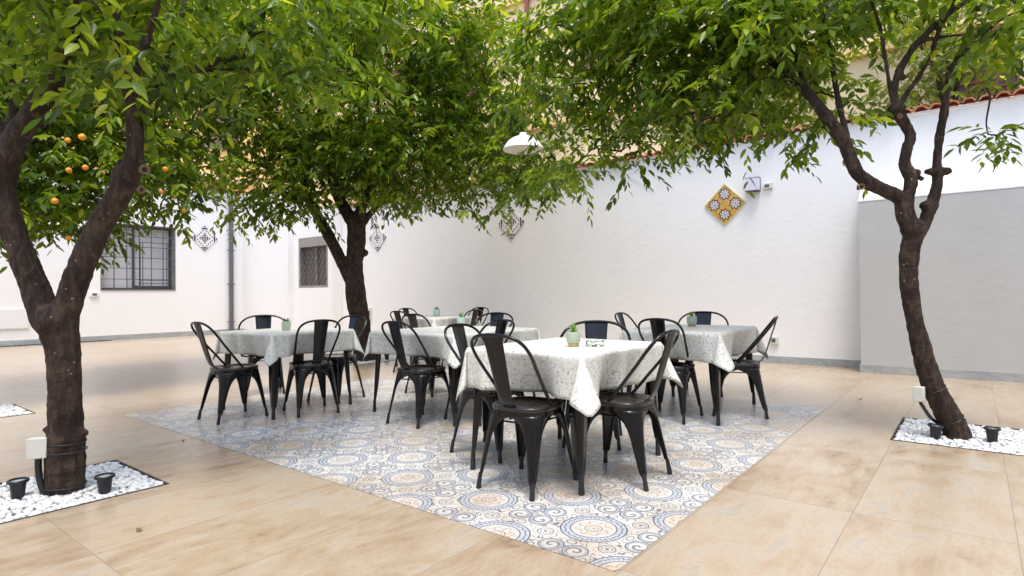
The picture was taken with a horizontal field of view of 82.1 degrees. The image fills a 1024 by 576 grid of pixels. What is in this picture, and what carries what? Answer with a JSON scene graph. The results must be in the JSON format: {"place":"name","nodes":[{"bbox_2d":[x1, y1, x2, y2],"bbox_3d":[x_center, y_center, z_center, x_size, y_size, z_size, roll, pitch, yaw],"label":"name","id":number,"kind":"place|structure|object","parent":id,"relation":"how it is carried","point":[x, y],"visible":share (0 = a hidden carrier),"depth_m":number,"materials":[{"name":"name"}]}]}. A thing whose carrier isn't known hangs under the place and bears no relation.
{"place":"outdoors","nodes":[
{"label":"outdoors","id":0,"kind":"place"},
{"bbox_2d":[124,370,824,571],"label":"patterned floor","id":1,"kind":"structure","parent":0,"point":[616,517],"depth_m":3.83,"materials":[{"name":"tile"}]},
{"bbox_2d":[190,321,268,424],"bbox_3d":[-2.482,0.711,5.134,0.407,0.858,0.538,-1,-1,38],"label":"metal chair","id":2,"kind":"object","parent":1,"relation":"on","point":[226,375],"visible":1,"depth_m":5.04,"materials":[{"name":"black metal"}]},
{"bbox_2d":[224,350,351,419],"bbox_3d":[-2.152,0.775,5.647,0.843,0.735,0.861,-1,-1,35],"label":"dining table","id":3,"kind":"object","parent":1,"relation":"on","point":[274,374],"visible":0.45,"depth_m":5.11,"materials":[{"name":"black metal"}]},
{"bbox_2d":[212,327,363,365],"bbox_3d":[-2.151,0.540,5.646,1.037,0.274,1.062,-1,-1,35],"label":"tablecloth","id":4,"kind":"object","parent":3,"relation":"on","point":[271,346],"visible":0.82,"depth_m":5.36,"materials":[{"name":"fabric"}]},
{"bbox_2d":[281,318,290,329],"bbox_3d":[-2.148,0.339,5.598,0.092,0.126,0.097,-1,-1,38],"label":"pot plant","id":5,"kind":"object","parent":4,"relation":"on","point":[285,324],"visible":0.98,"depth_m":5.56,"materials":[{"name":"green ceramic"}]},
{"bbox_2d":[283,319,340,417],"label":"metal chair","id":6,"kind":"object","parent":1,"relation":"on","point":[301,371],"visible":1,"depth_m":5.26,"materials":[{"name":"black metal"}]},
{"bbox_2d":[307,315,366,403],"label":"metal chair","id":7,"kind":"object","parent":1,"relation":"on","point":[337,360],"visible":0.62,"depth_m":5.97,"materials":[{"name":"black metal"}]},
{"bbox_2d":[381,321,452,428],"bbox_3d":[-0.796,0.692,4.910,0.407,0.858,0.538,-1,-1,36],"label":"metal chair","id":8,"kind":"object","parent":1,"relation":"on","point":[421,376],"visible":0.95,"depth_m":4.77,"materials":[{"name":"black metal"}]},
{"bbox_2d":[401,313,442,396],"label":"metal chair","id":9,"kind":"object","parent":1,"relation":"on","point":[412,318],"visible":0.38,"depth_m":6.36,"materials":[{"name":"black metal"}]},
{"bbox_2d":[373,354,535,426],"bbox_3d":[-0.525,0.757,5.497,1.053,0.735,1.121,-1,-1,38],"label":"dining table","id":10,"kind":"object","parent":1,"relation":"on","point":[454,376],"visible":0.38,"depth_m":4.78,"materials":[{"name":"black metal"}]},
{"bbox_2d":[363,326,540,368],"bbox_3d":[-0.526,0.521,5.498,1.244,0.272,1.312,-1,-1,38],"label":"tablecloth","id":11,"kind":"object","parent":10,"relation":"on","point":[434,342],"visible":0.6,"depth_m":5.09,"materials":[{"name":"fabric"}]},
{"bbox_2d":[457,311,465,322],"bbox_3d":[-0.524,0.315,6.071,0.093,0.154,0.091,-1,-1,38],"label":"pot plant","id":12,"kind":"object","parent":11,"relation":"on","point":[460,319],"visible":0.9,"depth_m":6.04,"materials":[{"name":"green ceramic"}]},
{"bbox_2d":[444,319,514,426],"bbox_3d":[-0.258,0.687,4.985,0.538,0.858,0.407,-1,-1,44],"label":"metal chair","id":13,"kind":"object","parent":1,"relation":"on","point":[501,325],"visible":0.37,"depth_m":4.81,"materials":[{"name":"black metal"}]},
{"bbox_2d":[444,323,524,462],"bbox_3d":[-0.173,0.675,4.005,0.538,0.858,0.407,-1,-1,36],"label":"metal chair","id":14,"kind":"object","parent":1,"relation":"on","point":[489,398],"visible":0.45,"depth_m":3.93,"materials":[{"name":"black metal"}]},
{"bbox_2d":[470,312,512,326],"bbox_3d":[-0.275,0.707,6.621,0.545,0.856,0.517,-1,-1,26],"label":"metal armchair","id":15,"kind":"object","parent":1,"relation":"on","point":[496,316],"visible":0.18,"depth_m":6.84,"materials":[{"name":"black metal"}]},
{"bbox_2d":[470,333,577,501],"bbox_3d":[0.054,0.664,3.251,0.407,0.858,0.538,-1,-1,36],"label":"metal chair","id":16,"kind":"object","parent":1,"relation":"on","point":[531,416],"visible":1,"depth_m":3.12,"materials":[{"name":"black metal"}]},
{"bbox_2d":[470,380,660,495],"bbox_3d":[0.354,0.727,3.706,0.803,0.735,0.981,-1,-1,38],"label":"dining table","id":17,"kind":"object","parent":1,"relation":"on","point":[578,422],"visible":0.38,"depth_m":3.13,"materials":[{"name":"black metal"}]},
{"bbox_2d":[456,337,682,416],"bbox_3d":[0.358,0.517,3.693,1.052,0.324,1.241,-1,-1,38],"label":"tablecloth","id":18,"kind":"object","parent":17,"relation":"on","point":[581,376],"visible":0.77,"depth_m":3.37,"materials":[{"name":"fabric"}]},
{"bbox_2d":[566,322,579,346],"bbox_3d":[0.375,0.281,3.577,0.092,0.146,0.087,-1,-1,38],"label":"pot plant","id":19,"kind":"object","parent":18,"relation":"on","point":[572,337],"visible":1,"depth_m":3.55,"materials":[{"name":"green ceramic"}]},
{"bbox_2d":[586,340,604,346],"bbox_3d":[0.507,0.336,3.587,0.108,0.034,0.108,-1,-1,21],"label":"ashtray","id":20,"kind":"object","parent":18,"relation":"on","point":[595,343],"visible":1,"depth_m":3.54,"materials":[{"name":"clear glass"}]},
{"bbox_2d":[560,320,630,450],"bbox_3d":[0.591,0.671,4.250,0.545,0.856,0.517,-1,-1,13],"label":"metal armchair","id":21,"kind":"object","parent":1,"relation":"on","point":[595,329],"visible":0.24,"depth_m":4.45,"materials":[{"name":"black metal"}]},
{"bbox_2d":[587,329,679,491],"bbox_3d":[0.680,0.659,3.389,0.538,0.858,0.407,-1,-1,35],"label":"metal chair","id":22,"kind":"object","parent":1,"relation":"on","point":[631,410],"visible":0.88,"depth_m":3.27,"materials":[{"name":"black metal"}]},
{"bbox_2d":[614,312,671,396],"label":"metal chair","id":23,"kind":"object","parent":1,"relation":"on","point":[620,318],"visible":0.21,"depth_m":6.36,"materials":[{"name":"black metal"}]},
{"bbox_2d":[638,318,702,424],"bbox_3d":[1.327,0.672,4.966,0.407,0.858,0.538,-1,-1,35],"label":"metal chair","id":24,"kind":"object","parent":1,"relation":"on","point":[684,371],"visible":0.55,"depth_m":4.81,"materials":[{"name":"black metal"}]},
{"bbox_2d":[626,353,755,425],"bbox_3d":[1.642,0.734,5.352,0.823,0.735,1.121,-1,-1,36],"label":"dining table","id":25,"kind":"object","parent":1,"relation":"on","point":[714,376],"visible":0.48,"depth_m":4.70,"materials":[{"name":"black metal"}]},
{"bbox_2d":[620,324,767,371],"bbox_3d":[1.646,0.521,5.333,1.057,0.319,1.358,-1,-1,36],"label":"tablecloth","id":26,"kind":"object","parent":25,"relation":"on","point":[719,345],"visible":0.72,"depth_m":4.89,"materials":[{"name":"fabric"}]},
{"bbox_2d":[687,310,696,325],"bbox_3d":[1.710,0.286,5.594,0.094,0.157,0.094,-1,-1,38],"label":"pot plant","id":27,"kind":"object","parent":26,"relation":"on","point":[691,319],"visible":1,"depth_m":5.56,"materials":[{"name":"green ceramic"}]},
{"bbox_2d":[712,315,778,418],"bbox_3d":[2.038,0.667,5.136,0.538,0.858,0.407,-1,-1,22],"label":"metal chair","id":28,"kind":"object","parent":1,"relation":"on","point":[750,369],"visible":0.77,"depth_m":4.98,"materials":[{"name":"black metal"}]},
{"bbox_2d":[0,334,1023,575],"bbox_3d":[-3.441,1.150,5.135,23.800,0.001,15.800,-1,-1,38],"label":"paving","id":29,"kind":"structure","parent":0,"point":[842,484],"depth_m":2.94,"materials":[{"name":"tile"}]},
{"bbox_2d":[0,403,34,417],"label":"planting pit","id":30,"kind":"object","parent":29,"relation":"in","point":[21,414],"visible":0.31,"depth_m":5.48,"materials":[{"name":"metal"}]},
{"bbox_2d":[0,403,32,416],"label":"pebbles","id":31,"kind":"object","parent":30,"relation":"in","point":[9,409],"visible":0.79,"depth_m":5.57,"materials":[{"name":"white gravel"}]},
{"bbox_2d":[0,0,279,274],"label":"orange tree","id":32,"kind":"object","parent":31,"relation":"on","point":[43,201],"visible":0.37,"depth_m":6.72,"materials":[{"name":"green plant"}]},
{"bbox_2d":[0,340,111,346],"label":"drain grate","id":33,"kind":"object","parent":29,"relation":"on","point":[41,344],"visible":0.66,"depth_m":13.69,"materials":[{"name":"metal"}]},
{"bbox_2d":[0,460,168,523],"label":"planting pit","id":34,"kind":"object","parent":29,"relation":"in","point":[143,473],"visible":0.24,"depth_m":3.26,"materials":[{"name":"metal"}]},
{"bbox_2d":[0,462,163,522],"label":"pebbles","id":35,"kind":"object","parent":34,"relation":"in","point":[126,479],"visible":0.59,"depth_m":3.18,"materials":[{"name":"white gravel"}]},
{"bbox_2d":[6,477,29,500],"bbox_3d":[-2.630,1.074,3.131,0.098,0.110,0.098,-1,-1,38],"label":"uplight","id":36,"kind":"object","parent":35,"relation":"on","point":[17,486],"visible":0.9,"depth_m":3.11,"materials":[{"name":"black plastic"}]},
{"bbox_2d":[94,472,115,493],"bbox_3d":[-2.214,1.071,3.197,0.098,0.110,0.098,-1,-1,38],"label":"uplight","id":37,"kind":"object","parent":35,"relation":"on","point":[104,483],"visible":0.81,"depth_m":3.17,"materials":[{"name":"black plastic"}]},
{"bbox_2d":[0,0,509,496],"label":"citrus tree","id":38,"kind":"object","parent":34,"relation":"in","point":[114,64],"visible":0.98,"depth_m":3.23,"materials":[{"name":"green plant"}]},
{"bbox_2d":[26,436,46,494],"bbox_3d":[-2.539,0.979,3.159,0.095,0.353,0.061,0,-1,-20],"label":"junction box","id":39,"kind":"object","parent":38,"relation":"attached to","point":[36,448],"visible":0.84,"depth_m":3.14,"materials":[{"name":"plastic"}]},
{"bbox_2d":[0,172,248,345],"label":"wall","id":40,"kind":"structure","parent":29,"relation":"on","point":[200,293],"depth_m":16.04,"materials":[{"name":"white paint"}]},
{"bbox_2d":[0,308,28,329],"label":"access panel","id":41,"kind":"object","parent":40,"relation":"attached to","point":[13,318],"visible":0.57,"depth_m":13.44,"materials":[{"name":"white plastic"}]},
{"bbox_2d":[89,292,98,296],"bbox_3d":[-10.429,0.161,14.675,0.037,0.110,0.190,-1,-1,38],"label":"socket plate","id":42,"kind":"object","parent":40,"relation":"attached to","point":[93,294],"visible":1,"depth_m":14.66,"materials":[{"name":"white plastic"}]},
{"bbox_2d":[100,223,175,290],"bbox_3d":[-9.940,-0.793,15.605,0.342,1.739,1.778,-1,-1,38],"label":"barred window","id":43,"kind":"structure","parent":40,"relation":"attached to","point":[153,268],"depth_m":15.75,"materials":[{"name":"grey metal"}]},
{"bbox_2d":[101,225,170,289],"bbox_3d":[-10.027,-0.796,15.674,0.040,1.690,1.740,-1,-1,38],"label":"window frame","id":44,"kind":"structure","parent":43,"relation":"in","point":[134,287],"depth_m":15.67,"materials":[{"name":"grey metal"}]},
{"bbox_2d":[192,226,216,250],"bbox_3d":[-8.784,-1.420,16.809,0.018,0.720,0.720,-1,-1,38],"label":"tile panel","id":45,"kind":"object","parent":40,"relation":"attached to","point":[204,238],"visible":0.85,"depth_m":16.80,"materials":[{"name":"white tile"}]},
{"bbox_2d":[227,197,234,330],"bbox_3d":[-8.282,-0.718,17.340,0.185,4.080,0.152,0,-1,-13],"label":"drainpipe","id":46,"kind":"object","parent":40,"relation":"attached to","point":[231,284],"visible":0.7,"depth_m":17.28,"materials":[{"name":"metal"}]},
{"bbox_2d":[22,0,297,194],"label":"building","id":47,"kind":"structure","parent":29,"relation":"on","point":[223,153],"depth_m":20.96,"materials":[{"name":"beige paint"}]},
{"bbox_2d":[204,96,238,150],"bbox_3d":[-10.312,-6.047,20.916,0.069,2.300,1.400,-1,-1,38],"label":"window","id":48,"kind":"structure","parent":47,"relation":"in","point":[219,120],"depth_m":20.81,"materials":[{"name":"grey"}]},
{"bbox_2d":[238,314,284,395],"bbox_3d":[-2.766,0.731,6.569,0.545,0.856,0.517,0,-1,-25],"label":"metal armchair","id":49,"kind":"object","parent":29,"relation":"on","point":[263,321],"visible":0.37,"depth_m":6.65,"materials":[{"name":"black metal"}]},
{"bbox_2d":[243,183,305,329],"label":"corner pier","id":50,"kind":"structure","parent":29,"relation":"on","point":[268,279],"depth_m":16.79,"materials":[{"name":"white paint"}]},
{"bbox_2d":[294,206,342,327],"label":"wall","id":51,"kind":"structure","parent":29,"relation":"on","point":[317,303],"depth_m":15.58,"materials":[{"name":"white paint"}]},
{"bbox_2d":[299,236,327,287],"bbox_3d":[-5.276,-0.685,15.821,1.366,1.369,0.178,-1,-1,38],"label":"lattice window","id":52,"kind":"structure","parent":51,"relation":"attached to","point":[313,262],"depth_m":15.85,"materials":[{"name":"grey metal"}]},
{"bbox_2d":[299,236,327,287],"bbox_3d":[-5.284,-0.685,15.811,1.362,1.356,0.153,-1,-1,38],"label":"window frame","id":53,"kind":"structure","parent":52,"relation":"in","point":[319,241],"depth_m":15.85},
{"bbox_2d":[390,311,416,371],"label":"metal chair","id":54,"kind":"object","parent":29,"relation":"on","point":[397,315],"visible":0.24,"depth_m":7.99,"materials":[{"name":"black metal"}]},
{"bbox_2d":[399,308,417,361],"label":"metal chair","id":55,"kind":"object","parent":29,"relation":"on","point":[406,310],"visible":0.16,"depth_m":9.84,"materials":[{"name":"black metal"}]},
{"bbox_2d":[441,309,482,365],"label":"metal chair","id":56,"kind":"object","parent":29,"relation":"on","point":[475,314],"visible":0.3,"depth_m":8.45,"materials":[{"name":"black metal"}]},
{"bbox_2d":[468,307,488,325],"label":"metal chair","id":57,"kind":"object","parent":29,"relation":"on","point":[482,309],"visible":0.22,"depth_m":9.93,"materials":[{"name":"black metal"}]},
{"bbox_2d":[298,0,1023,206],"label":"building","id":58,"kind":"structure","parent":29,"relation":"on","point":[858,68],"depth_m":12.75,"materials":[{"name":"beige paint"}]},
{"bbox_2d":[386,67,414,128],"bbox_3d":[-3.683,-6.278,19.449,1.360,2.024,0.084,-1,-1,38],"label":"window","id":59,"kind":"structure","parent":58,"relation":"in","point":[394,74],"depth_m":19.53,"materials":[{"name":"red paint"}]},
{"bbox_2d":[449,56,476,109],"bbox_3d":[-1.564,-6.319,17.775,1.360,2.024,0.084,-1,-1,38],"label":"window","id":60,"kind":"structure","parent":58,"relation":"in","point":[473,56],"depth_m":17.51,"materials":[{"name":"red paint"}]},
{"bbox_2d":[442,109,545,183],"bbox_3d":[-0.500,-3.246,15.013,3.009,3.173,3.426,-1,-1,9],"label":"lamp","id":61,"kind":"object","parent":58,"relation":"on","point":[472,177],"visible":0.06,"depth_m":14.81,"materials":[{"name":"white metal"}]},
{"bbox_2d":[579,5,622,69],"bbox_3d":[2.280,-6.392,14.738,1.360,2.024,0.084,-1,-1,38],"label":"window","id":62,"kind":"structure","parent":58,"relation":"in","point":[588,67],"depth_m":14.93,"materials":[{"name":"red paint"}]},
{"bbox_2d":[682,98,735,144],"bbox_3d":[4.387,-3.582,13.062,1.260,1.524,0.084,-1,-1,38],"label":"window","id":63,"kind":"structure","parent":58,"relation":"in","point":[695,118],"depth_m":13.09,"materials":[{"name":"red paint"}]},
{"bbox_2d":[665,40,864,143],"bbox_3d":[4.665,-3.474,11.164,3.540,2.521,3.642,0,-1,-28],"label":"terrace shrub","id":64,"kind":"object","parent":58,"relation":"on","point":[796,109],"visible":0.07,"depth_m":10.43,"materials":[{"name":"green plant"}]},
{"bbox_2d":[839,0,1023,115],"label":"terrace shrub","id":65,"kind":"object","parent":58,"relation":"on","point":[955,93],"visible":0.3,"depth_m":9.39,"materials":[{"name":"green plant"}]},
{"bbox_2d":[935,39,1019,104],"bbox_3d":[8.037,-3.552,10.179,1.160,1.324,0.084,-1,-1,38],"label":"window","id":66,"kind":"structure","parent":58,"relation":"in","point":[974,81],"depth_m":10.11,"materials":[{"name":"beige paint"}]},
{"bbox_2d":[342,88,1023,367],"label":"courtyard wall","id":67,"kind":"structure","parent":29,"relation":"on","point":[785,250],"depth_m":9.65,"materials":[{"name":"white paint"}]},
{"bbox_2d":[368,308,371,319],"bbox_3d":[-3.549,0.645,14.692,0.120,0.300,0.037,-1,-1,38],"label":"socket plate","id":68,"kind":"object","parent":67,"relation":"attached to","point":[370,312],"visible":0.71,"depth_m":14.65,"materials":[{"name":"plastic"}]},
{"bbox_2d":[369,226,385,250],"bbox_3d":[-3.326,-1.240,14.535,0.650,0.650,0.018,-1,-1,38],"label":"tile panel","id":69,"kind":"object","parent":67,"relation":"attached to","point":[377,239],"visible":1,"depth_m":14.52,"materials":[{"name":"white tile"}]},
{"bbox_2d":[499,207,523,238],"bbox_3d":[-0.015,-1.323,11.919,0.650,0.650,0.018,-1,-1,38],"label":"tile panel","id":70,"kind":"object","parent":67,"relation":"attached to","point":[518,222],"visible":0.77,"depth_m":11.89,"materials":[{"name":"white tile"}]},
{"bbox_2d":[704,184,745,224],"bbox_3d":[3.351,-1.317,9.260,0.650,0.650,0.018,-1,-1,38],"label":"tile panel","id":71,"kind":"object","parent":67,"relation":"attached to","point":[724,204],"visible":1,"depth_m":9.25,"materials":[{"name":"yellow tile"}]},
{"bbox_2d":[745,176,760,192],"bbox_3d":[3.665,-1.573,8.953,0.202,0.210,0.115,-1,-1,38],"label":"wall lamp","id":72,"kind":"object","parent":67,"relation":"attached to","point":[750,186],"visible":0.98,"depth_m":8.91,"materials":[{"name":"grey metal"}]},
{"bbox_2d":[763,183,772,188],"bbox_3d":[3.854,-1.537,8.853,0.130,0.085,0.037,-1,-1,38],"label":"socket plate","id":73,"kind":"object","parent":67,"relation":"attached to","point":[767,185],"visible":1,"depth_m":8.84,"materials":[{"name":"plastic"}]},
{"bbox_2d":[771,337,778,343],"bbox_3d":[3.924,0.782,8.788,0.110,0.110,0.037,-1,-1,38],"label":"socket plate","id":74,"kind":"object","parent":67,"relation":"attached to","point":[774,340],"visible":0.8,"depth_m":8.77,"materials":[{"name":"plastic"}]},
{"bbox_2d":[678,311,728,396],"bbox_3d":[2.028,0.681,6.253,0.545,0.856,0.517,-1,-1,20],"label":"metal armchair","id":75,"kind":"object","parent":29,"relation":"on","point":[703,317],"visible":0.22,"depth_m":6.46,"materials":[{"name":"black metal"}]},
{"bbox_2d":[858,163,1023,382],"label":"grey wall","id":76,"kind":"structure","parent":29,"relation":"on","point":[971,274],"depth_m":7.09,"materials":[{"name":"paint"}]},
{"bbox_2d":[890,417,1023,455],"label":"planting pit","id":77,"kind":"object","parent":29,"relation":"in","point":[897,429],"visible":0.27,"depth_m":4.15,"materials":[{"name":"metal"}]},
{"bbox_2d":[487,0,1023,440],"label":"citrus tree","id":78,"kind":"object","parent":77,"relation":"in","point":[734,44],"visible":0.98,"depth_m":4.67,"materials":[{"name":"green plant"}]},
{"bbox_2d":[894,418,1023,454],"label":"pebbles","id":79,"kind":"object","parent":77,"relation":"in","point":[1010,441],"visible":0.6,"depth_m":4.18,"materials":[{"name":"white gravel"}]},
{"bbox_2d":[912,386,937,423],"bbox_3d":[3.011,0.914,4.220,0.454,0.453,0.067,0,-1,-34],"label":"junction box","id":80,"kind":"object","parent":79,"relation":"on","point":[918,393],"visible":0.71,"depth_m":4.11,"materials":[{"name":"plastic"}]},
{"bbox_2d":[927,423,943,440],"bbox_3d":[3.027,1.032,4.205,0.098,0.110,0.098,3,2,38],"label":"uplight","id":81,"kind":"object","parent":79,"relation":"on","point":[935,430],"visible":0.88,"depth_m":4.18,"materials":[{"name":"black plastic"}]},
{"bbox_2d":[983,426,1000,442],"bbox_3d":[3.350,1.027,4.103,0.098,0.110,0.098,-1,-1,38],"label":"uplight","id":82,"kind":"object","parent":79,"relation":"on","point":[992,432],"visible":0.92,"depth_m":4.08,"materials":[{"name":"black plastic"}]},
{"bbox_3d":[-2.443,1.245,9.680,0.830,0.109,0.930,-1,-1,38],"label":"planting pit","id":83,"kind":"object","parent":29,"relation":"in","visible":0},
{"bbox_2d":[349,357,395,363],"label":"pebbles","id":84,"kind":"object","parent":83,"relation":"on","point":[371,361],"visible":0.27,"depth_m":9.49,"materials":[{"name":"white gravel"}]},
{"bbox_2d":[168,0,593,361],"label":"citrus tree","id":85,"kind":"object","parent":83,"relation":"in","point":[384,161],"visible":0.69,"depth_m":8.79,"materials":[{"name":"green plant"}]},
{"bbox_2d":[503,30,542,154],"bbox_3d":[0.126,-2.443,7.010,0.484,1.601,0.484,-1,-1,38],"label":"hanging lamp","id":86,"kind":"object","parent":85,"relation":"hanging from","point":[515,145],"visible":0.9,"depth_m":6.94,"materials":[{"name":"white metal"}]},
{"bbox_3d":[-1.138,0.803,8.899,0.843,0.735,0.921,-1,-1,38],"label":"dining table","id":87,"kind":"object","parent":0,"visible":0},
{"bbox_2d":[389,315,480,329],"bbox_3d":[-1.143,0.577,8.895,1.049,0.290,1.120,-1,-1,38],"label":"tablecloth","id":88,"kind":"object","parent":87,"relation":"on","point":[441,320],"visible":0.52,"depth_m":8.51,"materials":[{"name":"fabric"}]},
{"bbox_2d":[433,307,439,315],"bbox_3d":[-1.162,0.355,9.100,0.110,0.156,0.110,-1,-1,38],"label":"pot plant","id":89,"kind":"object","parent":88,"relation":"on","point":[436,311],"visible":0.99,"depth_m":9.06,"materials":[{"name":"green ceramic"}]}
]}

